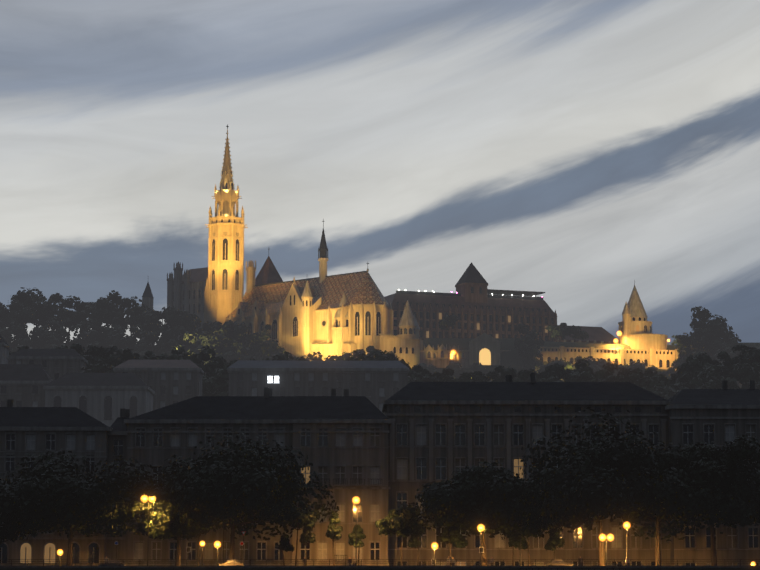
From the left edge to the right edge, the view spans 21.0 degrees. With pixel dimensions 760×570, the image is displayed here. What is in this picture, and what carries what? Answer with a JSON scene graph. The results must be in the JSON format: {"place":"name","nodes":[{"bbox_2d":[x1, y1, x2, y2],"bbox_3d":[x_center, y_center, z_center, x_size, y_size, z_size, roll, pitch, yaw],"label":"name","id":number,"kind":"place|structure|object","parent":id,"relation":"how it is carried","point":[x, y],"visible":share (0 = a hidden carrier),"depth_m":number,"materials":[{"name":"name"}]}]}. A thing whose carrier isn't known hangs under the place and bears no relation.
{"place":"outdoors","nodes":[
{"label":"outdoors","id":0,"kind":"place"},
{"bbox_2d":[0,568,759,569],"bbox_3d":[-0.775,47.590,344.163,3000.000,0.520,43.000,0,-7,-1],"label":"embankment wall","id":1,"kind":"structure","parent":0,"point":[365,569],"depth_m":322.79,"materials":[{"name":"stone"}]},
{"bbox_2d":[0,399,112,565],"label":"building","id":2,"kind":"structure","parent":1,"relation":"on","point":[76,431],"depth_m":361.38,"materials":[{"name":"paint"}]},
{"bbox_2d":[0,541,100,562],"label":"arched windows","id":3,"kind":"structure","parent":2,"relation":"in","point":[50,550],"depth_m":358.85,"materials":[{"name":"beige glass"}]},
{"bbox_2d":[98,560,125,565],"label":"parked car","id":4,"kind":"object","parent":1,"relation":"on","point":[114,564],"depth_m":332.34,"materials":[{"name":"paint"}]},
{"bbox_2d":[223,525,223,562],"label":"street lamp","id":5,"kind":"object","parent":1,"relation":"on","point":[223,543],"depth_m":347.70,"materials":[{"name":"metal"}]},
{"bbox_2d":[219,560,243,565],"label":"parked car","id":6,"kind":"object","parent":1,"relation":"on","point":[231,564],"depth_m":331.14,"materials":[{"name":"paint"}]},
{"bbox_2d":[0,559,759,567],"bbox_3d":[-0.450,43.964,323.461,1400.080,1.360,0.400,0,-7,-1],"label":"quay railing","id":7,"kind":"object","parent":1,"relation":"on","point":[313,566],"depth_m":323.24,"materials":[{"name":"metal"}]},
{"bbox_2d":[545,560,571,565],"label":"parked car","id":8,"kind":"object","parent":1,"relation":"on","point":[557,562],"depth_m":333.46,"materials":[{"name":"paint"}]},
{"bbox_2d":[601,535,610,565],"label":"double street lamp","id":9,"kind":"object","parent":1,"relation":"on","point":[602,537],"depth_m":329.80,"materials":[{"name":"metal"}]},
{"bbox_2d":[0,0,759,344],"label":"sky","id":10,"kind":"structure","parent":0,"point":[574,152],"materials":[{"name":"grey"}]},
{"bbox_2d":[12,338,759,388],"bbox_3d":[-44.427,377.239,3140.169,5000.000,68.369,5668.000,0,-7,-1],"label":"terrain","id":11,"kind":"structure","parent":0,"point":[512,358],"depth_m":636.00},
{"bbox_2d":[0,335,10,363],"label":"slope house","id":12,"kind":"structure","parent":11,"relation":"on","point":[5,347],"depth_m":561.79,"materials":[{"name":"paint"}]},
{"bbox_2d":[0,364,53,406],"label":"slope house","id":13,"kind":"structure","parent":11,"relation":"on","point":[21,385],"depth_m":451.62,"materials":[{"name":"paint"}]},
{"bbox_2d":[6,349,87,379],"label":"slope house","id":14,"kind":"structure","parent":11,"relation":"on","point":[56,363],"depth_m":537.53,"materials":[{"name":"paint"}]},
{"bbox_2d":[0,448,180,565],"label":"plane tree","id":15,"kind":"object","parent":11,"relation":"on","point":[52,499],"depth_m":335.02,"materials":[{"name":"green plant"}]},
{"bbox_2d":[43,373,154,426],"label":"building","id":16,"kind":"structure","parent":11,"relation":"on","point":[96,388],"depth_m":448.69,"materials":[{"name":"paint"}]},
{"bbox_2d":[52,394,138,419],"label":"arched windows","id":17,"kind":"structure","parent":16,"relation":"attached to","point":[108,402],"depth_m":448.28,"materials":[{"name":"grey glass"}]},
{"bbox_2d":[106,408,129,562],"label":"building","id":18,"kind":"structure","parent":11,"relation":"on","point":[117,441],"depth_m":364.34,"materials":[{"name":"paint"}]},
{"bbox_2d":[140,282,153,344],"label":"distant spire","id":19,"kind":"structure","parent":11,"relation":"on","point":[147,297],"depth_m":900.00,"materials":[{"name":"grey stone"}]},
{"bbox_2d":[143,497,153,565],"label":"double street lamp","id":20,"kind":"object","parent":11,"relation":"on","point":[144,498],"depth_m":334.27,"materials":[{"name":"metal"}]},
{"bbox_2d":[113,360,203,409],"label":"slope house","id":21,"kind":"structure","parent":11,"relation":"on","point":[169,382],"depth_m":497.37,"materials":[{"name":"paint"}]},
{"bbox_2d":[145,502,210,565],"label":"plane tree","id":22,"kind":"object","parent":11,"relation":"on","point":[187,532],"depth_m":336.68,"materials":[{"name":"green plant"}]},
{"bbox_2d":[167,261,207,345],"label":"ministry building","id":23,"kind":"structure","parent":11,"relation":"on","point":[185,290],"depth_m":766.61,"materials":[{"name":"grey stone"}]},
{"bbox_2d":[186,547,190,565],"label":"street sign","id":24,"kind":"object","parent":11,"relation":"on","point":[188,549],"depth_m":333.58,"materials":[{"name":"metal"}]},
{"bbox_2d":[124,387,292,565],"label":"building","id":25,"kind":"structure","parent":11,"relation":"on","point":[159,436],"depth_m":363.02,"materials":[{"name":"paint"}]},
{"bbox_2d":[289,389,390,565],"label":"building","id":26,"kind":"structure","parent":25,"relation":"attached to","point":[341,442],"depth_m":361.82,"materials":[{"name":"paint"}]},
{"bbox_2d":[108,431,338,558],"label":"plane tree","id":27,"kind":"object","parent":11,"relation":"on","point":[231,490],"depth_m":336.13,"materials":[{"name":"green plant"}]},
{"bbox_2d":[241,531,245,563],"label":"triangular road sign","id":28,"kind":"object","parent":11,"relation":"on","point":[243,532],"depth_m":331.99,"materials":[{"name":"metal"}]},
{"bbox_2d":[278,534,294,565],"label":"plane tree","id":29,"kind":"object","parent":11,"relation":"on","point":[285,545],"depth_m":341.85,"materials":[{"name":"green plant"}]},
{"bbox_2d":[263,500,318,565],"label":"plane tree","id":30,"kind":"object","parent":11,"relation":"on","point":[306,518],"depth_m":339.01,"materials":[{"name":"green plant"}]},
{"bbox_2d":[204,124,392,359],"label":"church","id":31,"kind":"structure","parent":11,"relation":"on","point":[298,316],"depth_m":669.03,"materials":[{"name":"stone"}]},
{"bbox_2d":[299,524,315,565],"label":"plane tree","id":32,"kind":"object","parent":11,"relation":"on","point":[307,536],"depth_m":339.00,"materials":[{"name":"green plant"}]},
{"bbox_2d":[227,360,408,410],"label":"building","id":33,"kind":"structure","parent":11,"relation":"on","point":[376,383],"depth_m":467.89,"materials":[{"name":"paint"}]},
{"bbox_2d":[268,376,278,382],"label":"window","id":34,"kind":"structure","parent":33,"relation":"in","point":[276,379],"depth_m":467.69,"materials":[{"name":"white glass"}]},
{"bbox_2d":[325,512,342,565],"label":"plane tree","id":35,"kind":"object","parent":11,"relation":"on","point":[334,530],"depth_m":339.92,"materials":[{"name":"green plant"}]},
{"bbox_2d":[355,498,357,565],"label":"street lamp","id":36,"kind":"object","parent":11,"relation":"on","point":[356,500],"depth_m":334.46,"materials":[{"name":"metal"}]},
{"bbox_2d":[348,525,365,565],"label":"plane tree","id":37,"kind":"object","parent":11,"relation":"on","point":[360,536],"depth_m":342.28,"materials":[{"name":"green plant"}]},
{"bbox_2d":[0,287,759,399],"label":"hillside trees","id":38,"kind":"object","parent":11,"relation":"on","point":[106,348],"depth_m":627.83,"materials":[{"name":"green plant"}]},
{"bbox_2d":[375,502,428,565],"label":"plane tree","id":39,"kind":"object","parent":11,"relation":"on","point":[406,523],"depth_m":338.26,"materials":[{"name":"green plant"}]},
{"bbox_2d":[407,528,422,565],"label":"plane tree","id":40,"kind":"object","parent":11,"relation":"on","point":[414,541],"depth_m":340.78,"materials":[{"name":"green plant"}]},
{"bbox_2d":[437,524,467,565],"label":"plane tree","id":41,"kind":"object","parent":11,"relation":"on","point":[452,535],"depth_m":339.47,"materials":[{"name":"green plant"}]},
{"bbox_2d":[415,461,540,565],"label":"plane tree","id":42,"kind":"object","parent":11,"relation":"on","point":[473,500],"depth_m":335.07,"materials":[{"name":"green plant"}]},
{"bbox_2d":[281,280,679,370],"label":"fortress","id":43,"kind":"structure","parent":11,"relation":"on","point":[648,347],"depth_m":645.45,"materials":[{"name":"stone"}]},
{"bbox_2d":[479,526,481,565],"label":"street lamp","id":44,"kind":"object","parent":11,"relation":"on","point":[480,527],"depth_m":331.49,"materials":[{"name":"metal"}]},
{"bbox_2d":[384,262,618,343],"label":"large building","id":45,"kind":"structure","parent":11,"relation":"on","point":[475,306],"depth_m":720.66,"materials":[{"name":"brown stone"}]},
{"bbox_2d":[507,531,529,565],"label":"plane tree","id":46,"kind":"object","parent":11,"relation":"on","point":[516,544],"depth_m":342.32,"materials":[{"name":"green plant"}]},
{"bbox_2d":[520,535,521,565],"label":"pole","id":47,"kind":"object","parent":11,"relation":"on","point":[520,551],"depth_m":340.37,"materials":[{"name":"metal"}]},
{"bbox_2d":[500,503,542,565],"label":"plane tree","id":48,"kind":"object","parent":11,"relation":"on","point":[531,531],"depth_m":339.94,"materials":[{"name":"green plant"}]},
{"bbox_2d":[381,373,671,565],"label":"building","id":49,"kind":"structure","parent":11,"relation":"on","point":[427,444],"depth_m":368.75,"materials":[{"name":"paint"}]},
{"bbox_2d":[394,407,660,411],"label":"windows","id":50,"kind":"structure","parent":49,"relation":"attached to","point":[518,409],"depth_m":369.54,"materials":[{"name":"black glass"}]},
{"bbox_2d":[544,531,564,558],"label":"plane tree","id":51,"kind":"object","parent":11,"relation":"on","point":[553,542],"depth_m":339.71,"materials":[{"name":"green plant"}]},
{"bbox_2d":[511,406,702,565],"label":"plane tree","id":52,"kind":"object","parent":11,"relation":"on","point":[600,482],"depth_m":332.48,"materials":[{"name":"green plant"}]},
{"bbox_2d":[625,523,627,563],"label":"street lamp","id":53,"kind":"object","parent":11,"relation":"on","point":[626,525],"depth_m":332.97,"materials":[{"name":"metal"}]},
{"bbox_2d":[621,466,692,565],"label":"plane tree","id":54,"kind":"object","parent":11,"relation":"on","point":[639,515],"depth_m":340.27,"materials":[{"name":"green plant"}]},
{"bbox_2d":[644,434,759,565],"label":"plane tree","id":55,"kind":"object","parent":11,"relation":"on","point":[726,491],"depth_m":337.73,"materials":[{"name":"green plant"}]},
{"bbox_2d":[665,380,759,565],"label":"building","id":56,"kind":"structure","parent":11,"relation":"on","point":[718,417],"depth_m":365.54,"materials":[{"name":"grey stone"}]},
{"bbox_2d":[737,467,759,524],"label":"plane tree","id":57,"kind":"object","parent":11,"relation":"on","point":[750,474],"depth_m":341.69,"materials":[{"name":"green plant"}]},
{"label":"river water","id":58,"kind":"structure","parent":0,"visible":0},
{"bbox_2d":[1,568,758,569],"bbox_3d":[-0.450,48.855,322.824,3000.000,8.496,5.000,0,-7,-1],"label":"road","id":59,"kind":"structure","parent":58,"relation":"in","point":[361,569],"depth_m":322.81,"materials":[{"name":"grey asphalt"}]},
{"bbox_2d":[520,568,625,569],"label":"landing stage","id":60,"kind":"object","parent":58,"relation":"on","point":[573,568],"depth_m":308.53,"materials":[{"name":"metal"}]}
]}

